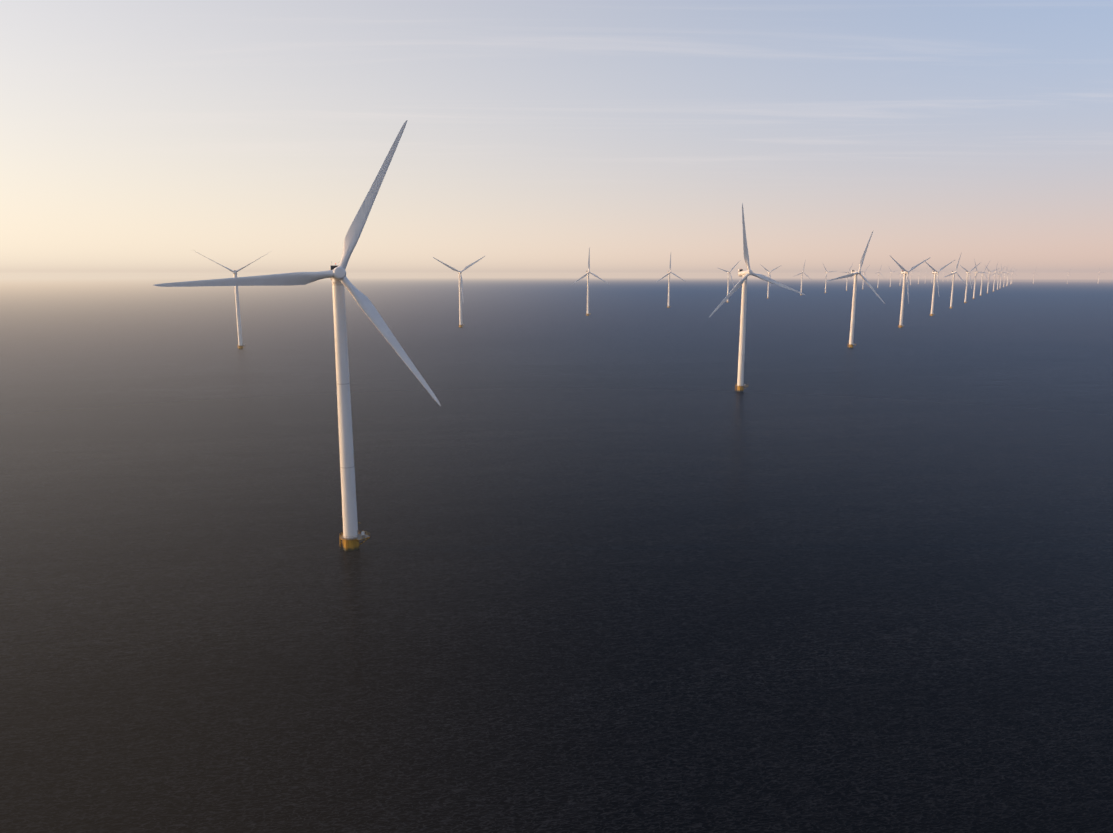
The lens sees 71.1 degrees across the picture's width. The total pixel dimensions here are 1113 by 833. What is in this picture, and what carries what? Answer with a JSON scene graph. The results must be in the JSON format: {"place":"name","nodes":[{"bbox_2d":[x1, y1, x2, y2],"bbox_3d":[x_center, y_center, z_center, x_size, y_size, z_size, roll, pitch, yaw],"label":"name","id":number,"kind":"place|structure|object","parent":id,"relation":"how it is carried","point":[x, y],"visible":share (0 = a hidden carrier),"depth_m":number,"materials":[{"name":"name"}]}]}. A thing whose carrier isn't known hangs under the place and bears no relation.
{"place":"outdoors","nodes":[
{"label":"outdoors","id":0,"kind":"place"},
{"bbox_2d":[0,273,1112,832],"bbox_3d":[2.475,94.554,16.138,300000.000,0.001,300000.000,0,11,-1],"label":"water surface","id":1,"kind":"object","parent":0,"point":[626,557],"visible":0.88,"depth_m":266.29,"materials":[{"name":"liquid"}]},
{"bbox_2d":[200,252,269,348],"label":"turbine","id":2,"kind":"object","parent":1,"relation":"on","point":[240,345],"visible":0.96,"depth_m":975.16,"materials":[{"name":"paint"}]},
{"bbox_2d":[154,120,440,551],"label":"turbine","id":3,"kind":"object","parent":1,"relation":"on","point":[350,537],"visible":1,"depth_m":258.02,"materials":[{"name":"paint"}]},
{"bbox_2d":[433,256,484,327],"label":"turbine","id":4,"kind":"object","parent":1,"relation":"on","point":[460,295],"visible":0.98,"depth_m":1350.74,"materials":[{"name":"paint"}]},
{"bbox_2d":[573,247,608,315],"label":"turbine","id":5,"kind":"object","parent":1,"relation":"on","point":[587,274],"visible":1,"depth_m":1725.18,"materials":[{"name":"paint"}]},
{"bbox_2d":[657,255,685,307],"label":"turbine","id":6,"kind":"object","parent":1,"relation":"on","point":[668,306],"visible":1,"depth_m":2103.43,"materials":[{"name":"paint"}]},
{"bbox_2d":[718,263,737,302],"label":"turbine","id":7,"kind":"object","parent":1,"relation":"on","point":[728,272],"visible":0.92,"depth_m":2479.81,"materials":[{"name":"paint"}]},
{"bbox_2d":[709,203,804,391],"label":"turbine","id":8,"kind":"object","parent":1,"relation":"on","point":[740,384],"visible":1,"depth_m":624.38,"materials":[{"name":"paint"}]},
{"bbox_2d":[760,264,779,298],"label":"turbine","id":9,"kind":"object","parent":1,"relation":"on","point":[769,272],"visible":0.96,"depth_m":2853.02,"materials":[{"name":"paint"}]},
{"bbox_2d":[793,260,807,294],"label":"turbine","id":10,"kind":"object","parent":1,"relation":"on","point":[802,277],"visible":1,"depth_m":3234.08,"materials":[{"name":"paint"}]},
{"bbox_2d":[823,264,834,292],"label":"turbine","id":11,"kind":"object","parent":1,"relation":"on","point":[826,278],"visible":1,"depth_m":3604.50,"materials":[{"name":"paint"}]},
{"bbox_2d":[827,232,884,347],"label":"turbine","id":12,"kind":"object","parent":1,"relation":"on","point":[854,274],"visible":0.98,"depth_m":986.41,"materials":[{"name":"paint"}]},
{"bbox_2d":[890,256,930,327],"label":"turbine","id":13,"kind":"object","parent":1,"relation":"on","point":[905,272],"visible":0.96,"depth_m":1346.67,"materials":[{"name":"paint"}]},
{"bbox_2d":[925,260,954,315],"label":"turbine","id":14,"kind":"object","parent":1,"relation":"on","point":[933,293],"visible":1,"depth_m":1711.16,"materials":[{"name":"paint"}]},
{"bbox_2d":[943,255,964,308],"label":"turbine","id":15,"kind":"object","parent":1,"relation":"on","point":[953,274],"visible":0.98,"depth_m":2075.46,"materials":[{"name":"paint"}]},
{"bbox_2d":[960,263,979,302],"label":"turbine","id":16,"kind":"object","parent":1,"relation":"on","point":[967,272],"visible":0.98,"depth_m":2436.31,"materials":[{"name":"paint"}]},
{"bbox_2d":[973,259,984,298],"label":"turbine","id":17,"kind":"object","parent":1,"relation":"on","point":[975,280],"visible":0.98,"depth_m":2807.92,"materials":[{"name":"paint"}]},
{"bbox_2d":[980,263,988,295],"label":"turbine","id":18,"kind":"object","parent":1,"relation":"on","point":[982,281],"visible":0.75,"depth_m":3172.82,"materials":[{"name":"paint"}]},
{"bbox_2d":[984,264,998,293],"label":"turbine","id":19,"kind":"object","parent":1,"relation":"on","point":[989,272],"visible":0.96,"depth_m":3531.63,"materials":[{"name":"paint"}]},
{"bbox_2d":[990,263,1002,291],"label":"turbine","id":20,"kind":"object","parent":1,"relation":"on","point":[994,278],"visible":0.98,"depth_m":3888.94,"materials":[{"name":"paint"}]},
{"bbox_2d":[0,0,1112,272],"label":"sky","id":21,"kind":"structure","parent":0,"point":[137,136],"materials":[{"name":"blue"}]}
]}

